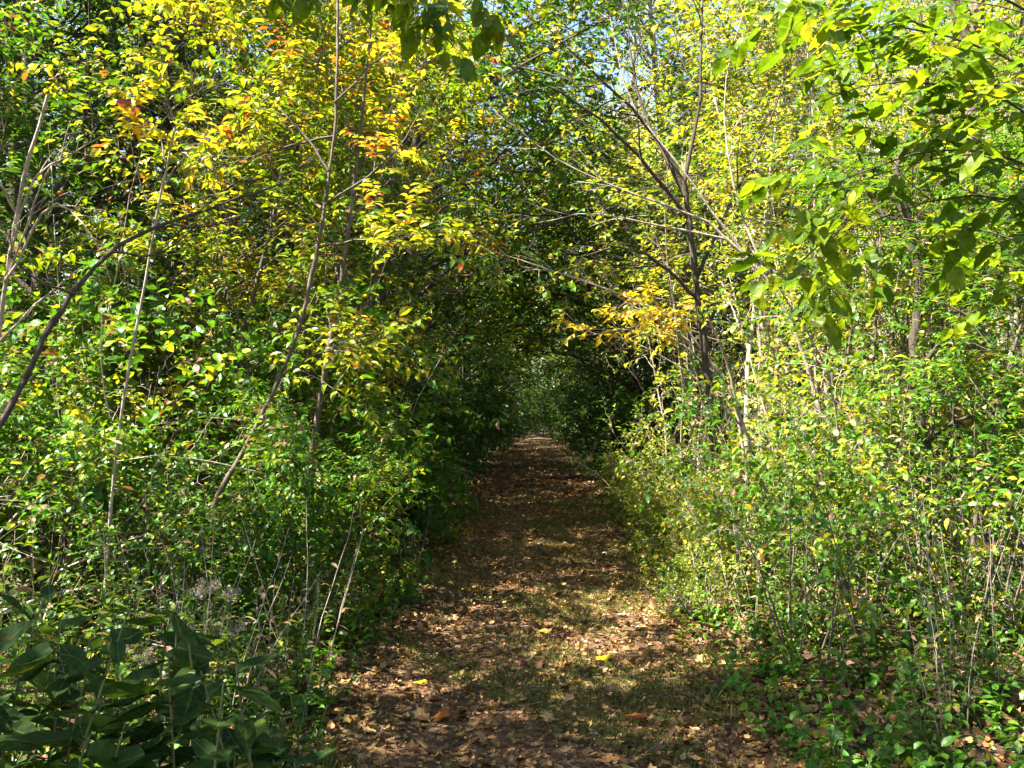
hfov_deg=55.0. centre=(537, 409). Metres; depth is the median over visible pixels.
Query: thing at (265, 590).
herb
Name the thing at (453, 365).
arching tree
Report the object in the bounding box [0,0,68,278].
tall tree
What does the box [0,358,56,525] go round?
thin stemmed shrub
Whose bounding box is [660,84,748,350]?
pale trunked tree
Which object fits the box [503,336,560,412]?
arching tree
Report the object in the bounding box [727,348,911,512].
pale shrub
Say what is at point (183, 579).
tall weed
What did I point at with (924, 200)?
green sapling
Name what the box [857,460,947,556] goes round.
dry weed
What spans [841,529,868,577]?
tall weed
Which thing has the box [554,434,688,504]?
pale shrub
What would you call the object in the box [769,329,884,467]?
shade shrub
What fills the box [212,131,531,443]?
green sapling
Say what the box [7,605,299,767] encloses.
broadleaf plant
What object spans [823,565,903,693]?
tall weed
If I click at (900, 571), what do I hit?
herb
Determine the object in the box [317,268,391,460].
upright sapling
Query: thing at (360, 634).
herb
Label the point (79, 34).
dark leaved tree
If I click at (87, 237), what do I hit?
upright sapling
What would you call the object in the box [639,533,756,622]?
pale shrub
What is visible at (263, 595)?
dry weed
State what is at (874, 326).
upright sapling
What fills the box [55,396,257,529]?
leafy shrub
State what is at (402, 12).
overhanging tree
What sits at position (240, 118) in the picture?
leaning sapling
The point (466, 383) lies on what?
shade shrub
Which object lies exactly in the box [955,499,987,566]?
tall weed
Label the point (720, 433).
bare shrub
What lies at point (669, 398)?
shade shrub
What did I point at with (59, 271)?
upright sapling
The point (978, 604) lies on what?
tall weed
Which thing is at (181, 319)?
upright sapling
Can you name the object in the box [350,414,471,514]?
leafy shrub
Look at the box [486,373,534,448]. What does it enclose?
shade shrub
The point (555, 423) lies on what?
shade shrub
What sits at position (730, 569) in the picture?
herb
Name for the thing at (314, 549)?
dry weed
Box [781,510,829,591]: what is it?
dry weed
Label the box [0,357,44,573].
bare shrub
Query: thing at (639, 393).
shade shrub
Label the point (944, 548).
tall weed
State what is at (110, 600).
herb
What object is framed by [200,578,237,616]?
herb
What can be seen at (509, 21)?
arching tree
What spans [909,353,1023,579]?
thin stemmed shrub
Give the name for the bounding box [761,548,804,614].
tall weed
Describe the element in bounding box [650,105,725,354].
pale trunked tree
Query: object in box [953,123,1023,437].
green sapling
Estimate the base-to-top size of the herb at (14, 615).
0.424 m
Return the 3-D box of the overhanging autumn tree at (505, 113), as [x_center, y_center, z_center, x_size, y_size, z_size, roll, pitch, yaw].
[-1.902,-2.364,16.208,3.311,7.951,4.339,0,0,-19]
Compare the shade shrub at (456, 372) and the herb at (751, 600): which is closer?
the herb at (751, 600)
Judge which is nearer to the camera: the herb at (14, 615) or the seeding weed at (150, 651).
the seeding weed at (150, 651)
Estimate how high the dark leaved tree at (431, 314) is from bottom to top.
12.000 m
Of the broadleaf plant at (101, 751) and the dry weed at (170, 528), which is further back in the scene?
the dry weed at (170, 528)
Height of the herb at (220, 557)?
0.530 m
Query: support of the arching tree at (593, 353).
on the ground at (862, 706)
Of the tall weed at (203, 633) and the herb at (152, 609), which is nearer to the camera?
the tall weed at (203, 633)
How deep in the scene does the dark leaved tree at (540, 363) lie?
69.35 m
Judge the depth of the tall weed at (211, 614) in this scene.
5.18 m
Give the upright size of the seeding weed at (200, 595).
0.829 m
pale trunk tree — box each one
[698,0,875,503]
[883,0,1023,539]
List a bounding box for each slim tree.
[648,0,837,416]
[685,0,891,481]
[691,208,777,419]
[692,49,794,382]
[694,93,851,434]
[736,156,817,462]
[768,152,840,452]
[865,0,1023,505]
[866,203,941,358]
[881,0,1023,350]
[882,43,994,356]
[885,204,943,449]
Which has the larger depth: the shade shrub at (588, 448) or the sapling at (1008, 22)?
the shade shrub at (588, 448)
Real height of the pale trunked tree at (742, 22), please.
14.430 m
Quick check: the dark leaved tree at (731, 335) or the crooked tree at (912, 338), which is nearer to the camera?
the crooked tree at (912, 338)
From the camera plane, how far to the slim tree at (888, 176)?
21.86 m
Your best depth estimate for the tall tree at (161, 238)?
35.35 m
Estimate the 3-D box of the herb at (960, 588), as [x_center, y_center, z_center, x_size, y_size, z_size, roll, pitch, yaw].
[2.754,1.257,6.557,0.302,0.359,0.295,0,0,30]
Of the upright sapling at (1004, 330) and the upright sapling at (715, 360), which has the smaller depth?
the upright sapling at (1004, 330)
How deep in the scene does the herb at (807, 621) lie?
6.60 m
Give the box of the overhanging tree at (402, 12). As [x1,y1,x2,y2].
[267,0,520,84]
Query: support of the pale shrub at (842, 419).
on the ground at (862, 706)
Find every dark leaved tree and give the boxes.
[0,0,158,362]
[0,0,251,384]
[0,0,275,393]
[0,0,308,536]
[0,0,379,498]
[0,62,123,280]
[198,0,448,395]
[267,137,464,392]
[307,50,479,402]
[368,97,484,390]
[377,196,453,386]
[520,296,558,432]
[542,306,602,395]
[591,121,686,376]
[597,140,731,448]
[603,70,780,435]
[624,109,813,451]
[627,11,901,451]
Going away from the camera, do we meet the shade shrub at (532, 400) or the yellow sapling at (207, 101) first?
the yellow sapling at (207, 101)
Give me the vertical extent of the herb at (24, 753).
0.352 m
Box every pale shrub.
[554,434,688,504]
[596,455,648,494]
[597,396,776,520]
[606,480,636,507]
[609,478,676,522]
[613,465,686,513]
[618,470,710,551]
[633,510,750,580]
[638,452,834,558]
[638,520,681,553]
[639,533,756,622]
[640,410,754,479]
[654,431,868,584]
[686,428,802,510]
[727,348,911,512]
[793,382,937,477]
[820,434,958,516]
[870,299,1023,541]
[937,469,1019,538]
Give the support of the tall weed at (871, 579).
on the ground at (862, 706)
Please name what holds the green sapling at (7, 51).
on the ground at (862, 706)
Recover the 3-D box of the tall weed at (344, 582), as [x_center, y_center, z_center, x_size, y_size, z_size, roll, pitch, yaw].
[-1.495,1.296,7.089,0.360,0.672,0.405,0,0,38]
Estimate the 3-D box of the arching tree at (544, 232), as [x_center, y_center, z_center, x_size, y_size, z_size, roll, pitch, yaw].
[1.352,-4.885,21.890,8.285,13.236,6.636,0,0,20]
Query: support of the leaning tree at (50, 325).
on the ground at (862, 706)
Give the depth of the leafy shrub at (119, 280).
9.76 m
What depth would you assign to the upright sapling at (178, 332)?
10.08 m
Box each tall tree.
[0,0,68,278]
[0,0,156,326]
[8,0,266,378]
[37,111,153,327]
[88,93,231,372]
[137,22,277,330]
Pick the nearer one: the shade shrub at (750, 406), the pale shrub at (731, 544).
the pale shrub at (731, 544)
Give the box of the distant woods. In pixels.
[21,172,1006,402]
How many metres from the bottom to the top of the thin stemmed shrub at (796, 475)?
1.723 m
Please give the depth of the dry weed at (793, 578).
6.67 m
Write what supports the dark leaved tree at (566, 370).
on the ground at (862, 706)
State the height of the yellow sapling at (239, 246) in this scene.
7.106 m
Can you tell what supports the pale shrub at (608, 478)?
on the ground at (862, 706)
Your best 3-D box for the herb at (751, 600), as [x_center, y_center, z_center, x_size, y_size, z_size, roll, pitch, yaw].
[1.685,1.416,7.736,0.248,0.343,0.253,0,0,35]
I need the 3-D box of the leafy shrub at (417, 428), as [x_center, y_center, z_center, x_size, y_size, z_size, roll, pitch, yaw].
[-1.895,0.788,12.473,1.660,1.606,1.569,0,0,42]
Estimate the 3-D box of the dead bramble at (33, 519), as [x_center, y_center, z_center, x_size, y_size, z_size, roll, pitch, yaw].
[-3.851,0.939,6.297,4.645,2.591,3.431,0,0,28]
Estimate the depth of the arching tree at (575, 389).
34.83 m
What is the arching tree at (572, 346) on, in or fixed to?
on the ground at (862, 706)
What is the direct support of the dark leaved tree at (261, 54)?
on the ground at (862, 706)
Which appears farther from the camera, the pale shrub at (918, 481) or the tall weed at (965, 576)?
the pale shrub at (918, 481)
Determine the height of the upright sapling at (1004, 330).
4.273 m
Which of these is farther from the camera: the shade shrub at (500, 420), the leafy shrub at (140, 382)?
the shade shrub at (500, 420)
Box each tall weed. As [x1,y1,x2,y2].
[0,543,17,615]
[0,544,70,657]
[0,550,23,627]
[0,564,35,626]
[0,566,108,728]
[0,588,33,734]
[0,642,63,767]
[1,564,57,627]
[6,532,58,597]
[39,546,81,617]
[48,694,144,767]
[57,614,152,766]
[59,563,97,638]
[69,525,153,665]
[83,593,164,682]
[85,543,136,614]
[86,546,140,627]
[92,582,158,718]
[93,533,153,626]
[102,552,150,607]
[115,625,226,767]
[123,616,249,767]
[126,645,178,743]
[128,556,183,625]
[155,567,213,629]
[155,695,206,767]
[157,529,215,588]
[157,584,262,731]
[161,527,223,619]
[161,590,221,687]
[164,573,229,662]
[186,619,221,677]
[208,555,245,645]
[211,527,285,626]
[212,566,297,718]
[229,648,323,767]
[235,518,273,613]
[242,594,324,708]
[260,553,304,640]
[266,587,311,658]
[280,571,342,672]
[304,545,359,650]
[305,543,361,623]
[322,529,387,640]
[714,517,754,569]
[756,567,785,645]
[757,533,776,593]
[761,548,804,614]
[770,532,814,622]
[807,583,851,649]
[810,576,847,628]
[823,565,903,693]
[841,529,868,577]
[845,531,890,593]
[859,597,892,659]
[868,514,906,571]
[888,635,984,767]
[911,578,989,726]
[933,533,956,567]
[943,506,986,580]
[945,509,986,591]
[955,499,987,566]
[957,536,982,600]
[962,604,1023,710]
[964,554,1013,650]
[991,519,1015,564]
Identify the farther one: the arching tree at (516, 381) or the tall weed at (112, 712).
the arching tree at (516, 381)
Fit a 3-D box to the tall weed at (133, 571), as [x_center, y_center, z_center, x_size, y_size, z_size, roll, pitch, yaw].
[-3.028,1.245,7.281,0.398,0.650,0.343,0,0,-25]
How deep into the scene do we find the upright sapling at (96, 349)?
7.11 m
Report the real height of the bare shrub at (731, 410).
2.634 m
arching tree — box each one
[239,0,644,414]
[290,0,751,424]
[352,0,586,401]
[362,93,573,380]
[370,10,657,381]
[410,240,571,460]
[424,168,570,381]
[429,241,553,423]
[430,0,760,478]
[435,154,556,395]
[468,241,553,405]
[474,245,539,393]
[475,149,665,463]
[476,316,535,410]
[492,189,660,402]
[496,106,767,466]
[500,161,641,395]
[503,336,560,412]
[513,85,710,442]
[515,240,618,387]
[521,326,577,409]
[529,266,652,457]
[542,247,600,389]
[542,271,602,408]
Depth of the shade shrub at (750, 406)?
28.17 m
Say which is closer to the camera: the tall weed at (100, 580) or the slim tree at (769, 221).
the tall weed at (100, 580)
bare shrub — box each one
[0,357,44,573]
[0,360,21,467]
[0,365,224,596]
[14,403,168,565]
[595,302,838,469]
[667,358,824,455]
[675,335,856,468]
[793,315,941,469]
[809,333,961,535]
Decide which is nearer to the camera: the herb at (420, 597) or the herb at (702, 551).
the herb at (420, 597)
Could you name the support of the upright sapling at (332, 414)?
on the ground at (862, 706)
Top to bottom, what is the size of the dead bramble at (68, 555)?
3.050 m
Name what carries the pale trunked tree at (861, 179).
on the ground at (862, 706)
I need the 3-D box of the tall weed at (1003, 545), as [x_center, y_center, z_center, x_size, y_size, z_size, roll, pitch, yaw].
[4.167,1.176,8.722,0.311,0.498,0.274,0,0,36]
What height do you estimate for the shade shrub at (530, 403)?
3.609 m
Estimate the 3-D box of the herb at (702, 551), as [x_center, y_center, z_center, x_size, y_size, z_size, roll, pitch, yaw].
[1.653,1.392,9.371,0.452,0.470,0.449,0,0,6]
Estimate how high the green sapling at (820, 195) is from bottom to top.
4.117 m
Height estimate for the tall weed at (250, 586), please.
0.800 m
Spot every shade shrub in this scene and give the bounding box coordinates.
[357,315,515,512]
[391,378,500,495]
[395,379,489,477]
[405,340,506,477]
[416,362,497,470]
[433,372,517,462]
[457,374,519,450]
[480,387,517,457]
[484,393,530,439]
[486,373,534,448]
[501,382,540,436]
[506,389,536,445]
[506,396,545,441]
[507,378,545,439]
[516,379,581,442]
[525,374,569,439]
[528,385,547,435]
[537,350,679,470]
[544,395,592,447]
[545,379,582,452]
[551,376,587,449]
[559,383,597,455]
[561,342,642,466]
[561,383,645,462]
[573,385,605,460]
[574,348,686,474]
[579,346,672,449]
[634,352,744,461]
[661,353,753,461]
[728,355,800,445]
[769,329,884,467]
[826,343,947,460]
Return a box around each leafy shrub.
[0,187,175,536]
[0,230,262,593]
[0,263,474,569]
[0,281,215,554]
[0,320,74,586]
[0,359,330,603]
[1,242,161,514]
[1,333,211,522]
[6,346,236,522]
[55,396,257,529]
[108,306,508,540]
[129,370,439,636]
[133,282,468,536]
[198,373,437,597]
[242,389,433,574]
[346,422,478,550]
[347,408,473,527]
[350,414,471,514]
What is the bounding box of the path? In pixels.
[302,434,795,767]
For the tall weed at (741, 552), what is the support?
on the ground at (862, 706)
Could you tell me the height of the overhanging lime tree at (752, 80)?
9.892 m
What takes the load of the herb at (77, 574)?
on the ground at (862, 706)
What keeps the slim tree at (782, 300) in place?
on the ground at (862, 706)
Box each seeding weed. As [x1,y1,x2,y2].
[126,618,245,762]
[171,577,241,732]
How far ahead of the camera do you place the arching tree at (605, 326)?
23.71 m
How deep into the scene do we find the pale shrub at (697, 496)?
9.82 m
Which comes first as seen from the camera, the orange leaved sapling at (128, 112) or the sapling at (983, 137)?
the orange leaved sapling at (128, 112)
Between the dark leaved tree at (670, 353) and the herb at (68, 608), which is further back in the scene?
the dark leaved tree at (670, 353)
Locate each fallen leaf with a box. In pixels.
[413,679,427,683]
[433,708,450,720]
[596,654,612,662]
[625,712,648,717]
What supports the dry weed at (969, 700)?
on the ground at (862, 706)
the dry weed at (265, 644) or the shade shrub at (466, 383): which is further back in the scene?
the shade shrub at (466, 383)
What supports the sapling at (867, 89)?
on the ground at (862, 706)
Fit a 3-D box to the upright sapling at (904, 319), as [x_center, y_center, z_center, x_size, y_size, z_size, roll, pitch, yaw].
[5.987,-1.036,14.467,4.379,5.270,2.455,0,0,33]
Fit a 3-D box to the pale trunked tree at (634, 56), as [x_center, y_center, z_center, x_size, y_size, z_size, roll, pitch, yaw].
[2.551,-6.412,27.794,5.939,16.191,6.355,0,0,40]
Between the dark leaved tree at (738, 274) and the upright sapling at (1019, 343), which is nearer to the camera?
the upright sapling at (1019, 343)
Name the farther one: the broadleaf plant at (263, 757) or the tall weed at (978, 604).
the tall weed at (978, 604)
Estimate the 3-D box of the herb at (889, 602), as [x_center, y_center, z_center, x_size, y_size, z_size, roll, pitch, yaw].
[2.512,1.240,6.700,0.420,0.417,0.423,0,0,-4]
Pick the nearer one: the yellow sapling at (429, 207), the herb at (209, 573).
the herb at (209, 573)
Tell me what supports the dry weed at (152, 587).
on the ground at (862, 706)
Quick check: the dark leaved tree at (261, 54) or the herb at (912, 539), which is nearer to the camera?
the herb at (912, 539)
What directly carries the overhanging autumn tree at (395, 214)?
on the ground at (862, 706)
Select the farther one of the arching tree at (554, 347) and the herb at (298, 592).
the arching tree at (554, 347)
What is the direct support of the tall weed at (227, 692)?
on the ground at (862, 706)
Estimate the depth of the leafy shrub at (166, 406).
11.15 m
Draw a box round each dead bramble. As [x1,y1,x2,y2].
[0,355,339,642]
[0,447,223,629]
[0,529,278,681]
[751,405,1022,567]
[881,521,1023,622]
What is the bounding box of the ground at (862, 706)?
[0,424,1023,767]
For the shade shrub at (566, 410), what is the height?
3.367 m
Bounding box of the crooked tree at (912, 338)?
[794,0,1023,573]
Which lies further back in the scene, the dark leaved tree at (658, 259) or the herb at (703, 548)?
the dark leaved tree at (658, 259)
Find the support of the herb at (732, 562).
on the ground at (862, 706)
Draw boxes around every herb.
[1,636,26,704]
[3,572,79,631]
[9,596,65,658]
[13,724,45,761]
[20,687,60,729]
[33,602,120,663]
[46,592,89,634]
[88,590,142,612]
[114,569,172,616]
[123,581,198,649]
[133,565,191,621]
[143,592,193,634]
[185,581,228,626]
[189,536,213,575]
[198,557,229,605]
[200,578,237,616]
[206,539,242,569]
[214,622,275,699]
[239,603,280,646]
[252,574,282,603]
[269,628,347,722]
[287,555,329,607]
[308,594,338,633]
[309,550,348,599]
[324,592,376,640]
[355,562,401,618]
[379,549,426,600]
[395,569,425,607]
[655,547,704,580]
[661,543,715,584]
[690,530,734,569]
[714,547,745,580]
[726,551,774,597]
[735,568,764,605]
[743,543,805,591]
[746,610,804,680]
[767,592,835,637]
[794,693,890,767]
[799,546,835,584]
[868,559,928,617]
[887,537,944,598]
[892,643,940,702]
[895,510,920,552]
[910,539,952,580]
[912,553,958,586]
[922,578,991,644]
[928,571,976,621]
[985,529,1023,566]
[997,586,1023,645]
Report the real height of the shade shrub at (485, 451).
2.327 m
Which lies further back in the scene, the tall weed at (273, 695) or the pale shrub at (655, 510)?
the pale shrub at (655, 510)
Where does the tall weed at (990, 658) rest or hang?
on the ground at (862, 706)
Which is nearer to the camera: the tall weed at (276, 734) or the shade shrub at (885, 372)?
the tall weed at (276, 734)
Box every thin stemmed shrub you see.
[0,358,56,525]
[0,411,153,578]
[7,424,291,640]
[44,417,221,615]
[615,362,978,676]
[661,388,917,597]
[719,308,969,633]
[788,382,933,576]
[814,371,994,550]
[841,354,1023,647]
[872,347,1023,596]
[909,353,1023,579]
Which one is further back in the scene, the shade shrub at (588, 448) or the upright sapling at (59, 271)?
the shade shrub at (588, 448)
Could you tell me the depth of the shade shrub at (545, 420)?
47.45 m
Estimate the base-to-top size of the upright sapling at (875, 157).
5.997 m
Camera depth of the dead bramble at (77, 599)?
5.60 m
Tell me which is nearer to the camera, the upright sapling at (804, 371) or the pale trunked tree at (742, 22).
the upright sapling at (804, 371)
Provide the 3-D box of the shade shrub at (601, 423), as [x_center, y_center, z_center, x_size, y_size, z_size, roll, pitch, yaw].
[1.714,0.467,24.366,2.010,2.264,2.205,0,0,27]
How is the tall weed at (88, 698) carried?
on the ground at (862, 706)
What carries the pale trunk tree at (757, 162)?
on the ground at (862, 706)
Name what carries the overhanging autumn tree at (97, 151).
on the ground at (862, 706)
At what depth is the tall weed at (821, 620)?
6.21 m
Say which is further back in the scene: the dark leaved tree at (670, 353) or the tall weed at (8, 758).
the dark leaved tree at (670, 353)
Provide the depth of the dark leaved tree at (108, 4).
10.84 m
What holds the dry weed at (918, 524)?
on the ground at (862, 706)
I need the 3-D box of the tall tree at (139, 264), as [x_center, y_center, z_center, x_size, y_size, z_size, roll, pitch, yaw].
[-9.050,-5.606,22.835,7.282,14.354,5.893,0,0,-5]
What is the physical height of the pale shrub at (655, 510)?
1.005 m
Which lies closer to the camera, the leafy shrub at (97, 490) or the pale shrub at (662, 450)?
the leafy shrub at (97, 490)
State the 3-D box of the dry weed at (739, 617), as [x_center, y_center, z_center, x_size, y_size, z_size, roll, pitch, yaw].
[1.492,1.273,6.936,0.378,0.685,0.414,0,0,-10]
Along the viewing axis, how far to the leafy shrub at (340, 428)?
9.86 m
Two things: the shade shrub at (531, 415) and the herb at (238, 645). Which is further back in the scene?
the shade shrub at (531, 415)
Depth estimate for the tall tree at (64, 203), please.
29.33 m
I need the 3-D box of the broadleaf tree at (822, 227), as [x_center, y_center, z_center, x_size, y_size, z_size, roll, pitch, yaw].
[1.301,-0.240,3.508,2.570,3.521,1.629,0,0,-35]
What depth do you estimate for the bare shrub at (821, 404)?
13.79 m
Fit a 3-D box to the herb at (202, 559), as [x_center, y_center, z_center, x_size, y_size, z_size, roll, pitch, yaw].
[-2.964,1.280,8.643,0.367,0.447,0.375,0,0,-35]
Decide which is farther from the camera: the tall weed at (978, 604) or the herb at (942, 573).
the herb at (942, 573)
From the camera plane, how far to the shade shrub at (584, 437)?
21.84 m
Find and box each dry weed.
[3,517,62,628]
[23,494,102,625]
[106,447,199,599]
[117,517,319,727]
[125,527,255,649]
[152,560,229,688]
[242,497,363,693]
[242,583,294,719]
[283,503,331,585]
[398,509,431,569]
[706,500,777,606]
[717,541,777,633]
[745,508,845,632]
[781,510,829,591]
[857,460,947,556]
[868,491,935,587]
[881,440,941,586]
[897,503,998,732]
[913,521,1023,712]
[923,511,1013,648]
[972,524,1022,638]
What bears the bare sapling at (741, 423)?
on the ground at (862, 706)
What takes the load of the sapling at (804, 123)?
on the ground at (862, 706)
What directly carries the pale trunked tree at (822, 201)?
on the ground at (862, 706)
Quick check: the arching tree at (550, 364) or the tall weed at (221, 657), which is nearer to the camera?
the tall weed at (221, 657)
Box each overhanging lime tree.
[526,110,718,431]
[542,58,745,461]
[570,0,855,450]
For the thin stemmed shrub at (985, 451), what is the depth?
7.33 m
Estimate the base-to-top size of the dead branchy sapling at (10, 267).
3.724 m
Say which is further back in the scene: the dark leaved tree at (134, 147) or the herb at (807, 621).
the dark leaved tree at (134, 147)
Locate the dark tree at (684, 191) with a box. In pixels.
[463,0,837,561]
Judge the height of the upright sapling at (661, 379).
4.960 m
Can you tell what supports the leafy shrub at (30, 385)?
on the ground at (862, 706)
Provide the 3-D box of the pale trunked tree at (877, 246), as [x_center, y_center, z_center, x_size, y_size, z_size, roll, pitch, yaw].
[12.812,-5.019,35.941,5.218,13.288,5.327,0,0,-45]
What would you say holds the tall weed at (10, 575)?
on the ground at (862, 706)
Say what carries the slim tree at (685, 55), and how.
on the ground at (862, 706)
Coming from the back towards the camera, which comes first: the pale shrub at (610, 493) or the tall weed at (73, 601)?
the pale shrub at (610, 493)
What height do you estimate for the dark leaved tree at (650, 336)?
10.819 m
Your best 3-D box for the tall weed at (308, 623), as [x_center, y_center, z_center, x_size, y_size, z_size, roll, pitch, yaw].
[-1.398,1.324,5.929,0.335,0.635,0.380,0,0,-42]
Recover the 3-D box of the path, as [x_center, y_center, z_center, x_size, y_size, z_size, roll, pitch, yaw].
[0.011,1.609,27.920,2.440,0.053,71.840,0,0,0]
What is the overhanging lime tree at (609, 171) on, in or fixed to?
on the ground at (862, 706)
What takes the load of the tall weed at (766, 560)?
on the ground at (862, 706)
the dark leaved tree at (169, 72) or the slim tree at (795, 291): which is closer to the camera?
the dark leaved tree at (169, 72)
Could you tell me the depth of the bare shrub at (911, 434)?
11.10 m
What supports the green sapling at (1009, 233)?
on the ground at (862, 706)
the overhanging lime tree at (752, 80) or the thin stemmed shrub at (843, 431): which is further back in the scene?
the overhanging lime tree at (752, 80)
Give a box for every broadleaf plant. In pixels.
[0,557,84,767]
[0,607,157,767]
[0,616,163,767]
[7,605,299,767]
[112,653,282,767]
[241,746,335,767]
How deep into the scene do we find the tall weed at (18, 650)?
3.87 m
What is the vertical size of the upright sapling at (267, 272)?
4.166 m
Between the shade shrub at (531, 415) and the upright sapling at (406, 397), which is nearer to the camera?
the upright sapling at (406, 397)
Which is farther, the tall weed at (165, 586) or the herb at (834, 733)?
the tall weed at (165, 586)
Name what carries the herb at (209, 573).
on the ground at (862, 706)
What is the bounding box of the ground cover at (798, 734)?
[0,436,1023,767]
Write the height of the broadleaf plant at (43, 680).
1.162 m
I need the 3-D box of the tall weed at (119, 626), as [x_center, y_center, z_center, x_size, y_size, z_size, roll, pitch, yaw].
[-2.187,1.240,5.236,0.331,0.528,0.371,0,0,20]
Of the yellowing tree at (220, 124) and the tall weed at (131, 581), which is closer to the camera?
the tall weed at (131, 581)
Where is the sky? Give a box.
[0,0,1022,394]
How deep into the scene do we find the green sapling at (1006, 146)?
6.44 m
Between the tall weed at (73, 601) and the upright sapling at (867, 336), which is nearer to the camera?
the tall weed at (73, 601)
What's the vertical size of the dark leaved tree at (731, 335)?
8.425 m
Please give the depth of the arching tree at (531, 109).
17.07 m
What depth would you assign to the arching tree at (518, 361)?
51.92 m
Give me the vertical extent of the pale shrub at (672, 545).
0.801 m
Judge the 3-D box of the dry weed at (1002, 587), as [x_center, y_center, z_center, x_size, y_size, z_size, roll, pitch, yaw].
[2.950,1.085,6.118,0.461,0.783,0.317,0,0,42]
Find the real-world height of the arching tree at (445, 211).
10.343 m
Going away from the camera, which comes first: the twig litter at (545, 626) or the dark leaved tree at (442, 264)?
the twig litter at (545, 626)
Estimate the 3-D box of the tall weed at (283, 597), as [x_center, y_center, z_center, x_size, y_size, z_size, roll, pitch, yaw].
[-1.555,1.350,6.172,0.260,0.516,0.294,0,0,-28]
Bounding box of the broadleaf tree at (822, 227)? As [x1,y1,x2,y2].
[713,0,1023,352]
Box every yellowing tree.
[41,0,305,314]
[43,0,303,373]
[101,0,398,494]
[200,0,493,305]
[204,51,369,366]
[272,14,452,436]
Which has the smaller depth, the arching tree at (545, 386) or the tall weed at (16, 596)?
the tall weed at (16, 596)
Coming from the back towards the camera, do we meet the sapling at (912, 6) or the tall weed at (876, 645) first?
the sapling at (912, 6)
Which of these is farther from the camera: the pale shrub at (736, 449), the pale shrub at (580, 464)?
the pale shrub at (580, 464)
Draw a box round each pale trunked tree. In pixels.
[330,0,515,397]
[526,44,643,332]
[551,0,748,406]
[554,0,754,472]
[594,89,709,366]
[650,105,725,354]
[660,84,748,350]
[713,0,953,463]
[723,4,907,395]
[836,59,943,367]
[843,0,1002,357]
[849,0,1023,362]
[853,119,920,353]
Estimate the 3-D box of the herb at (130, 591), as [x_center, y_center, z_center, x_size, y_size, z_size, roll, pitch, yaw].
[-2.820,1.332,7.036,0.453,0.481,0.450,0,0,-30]
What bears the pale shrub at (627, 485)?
on the ground at (862, 706)
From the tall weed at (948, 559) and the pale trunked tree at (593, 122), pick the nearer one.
the tall weed at (948, 559)
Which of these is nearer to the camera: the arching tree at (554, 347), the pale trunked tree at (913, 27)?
the pale trunked tree at (913, 27)
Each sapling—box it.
[0,0,149,541]
[0,77,155,341]
[0,116,166,569]
[1,191,375,545]
[1,213,104,542]
[10,206,197,475]
[37,0,502,546]
[67,308,242,592]
[85,0,544,585]
[101,81,232,629]
[115,212,274,525]
[118,41,402,401]
[129,0,499,626]
[151,152,378,553]
[160,234,294,521]
[179,54,412,425]
[194,164,350,440]
[200,0,541,515]
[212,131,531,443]
[260,295,472,500]
[261,273,386,471]
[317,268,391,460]
[464,220,778,551]
[468,0,839,544]
[552,267,751,519]
[623,158,786,493]
[628,220,801,516]
[640,94,800,485]
[668,0,887,510]
[687,100,1023,543]
[693,0,930,442]
[693,214,968,507]
[697,173,962,574]
[699,0,914,545]
[726,11,890,459]
[732,279,849,460]
[768,101,1023,485]
[768,291,1006,443]
[771,65,913,393]
[772,55,984,551]
[774,58,1023,532]
[779,167,1021,442]
[792,0,1013,514]
[798,101,1023,591]
[807,115,939,501]
[829,190,947,495]
[846,0,1023,442]
[852,265,1023,519]
[855,89,1020,553]
[858,95,957,431]
[885,0,1023,514]
[888,204,1023,546]
[900,0,1023,540]
[903,0,1023,346]
[923,265,1023,475]
[924,13,1023,282]
[926,160,1023,384]
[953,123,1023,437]
[968,153,1023,482]
[988,204,1023,359]
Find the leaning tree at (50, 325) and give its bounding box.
[0,159,286,429]
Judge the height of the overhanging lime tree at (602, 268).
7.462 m
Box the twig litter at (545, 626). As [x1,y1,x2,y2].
[294,488,882,767]
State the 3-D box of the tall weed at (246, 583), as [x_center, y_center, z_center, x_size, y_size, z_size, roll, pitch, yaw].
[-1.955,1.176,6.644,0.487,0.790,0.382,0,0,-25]
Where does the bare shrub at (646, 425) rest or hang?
on the ground at (862, 706)
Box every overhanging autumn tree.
[0,0,416,538]
[242,34,522,459]
[323,35,540,488]
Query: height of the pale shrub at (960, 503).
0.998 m
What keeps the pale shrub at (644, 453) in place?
on the ground at (862, 706)
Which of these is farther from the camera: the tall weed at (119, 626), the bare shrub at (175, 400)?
the bare shrub at (175, 400)
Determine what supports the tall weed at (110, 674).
on the ground at (862, 706)
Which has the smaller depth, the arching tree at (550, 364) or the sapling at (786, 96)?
the sapling at (786, 96)
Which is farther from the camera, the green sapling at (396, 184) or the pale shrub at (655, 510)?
the green sapling at (396, 184)
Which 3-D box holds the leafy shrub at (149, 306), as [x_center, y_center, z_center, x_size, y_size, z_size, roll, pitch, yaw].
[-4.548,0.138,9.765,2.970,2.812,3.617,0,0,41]
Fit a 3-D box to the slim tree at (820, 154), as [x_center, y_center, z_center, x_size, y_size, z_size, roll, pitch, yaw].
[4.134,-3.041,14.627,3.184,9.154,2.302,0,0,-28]
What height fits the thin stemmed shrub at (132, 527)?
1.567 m
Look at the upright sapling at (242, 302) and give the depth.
10.94 m
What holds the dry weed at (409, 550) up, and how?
on the ground at (862, 706)
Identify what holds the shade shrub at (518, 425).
on the ground at (862, 706)
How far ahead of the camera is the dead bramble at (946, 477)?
9.12 m
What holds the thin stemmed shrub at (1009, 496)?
on the ground at (862, 706)
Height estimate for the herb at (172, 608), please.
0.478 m

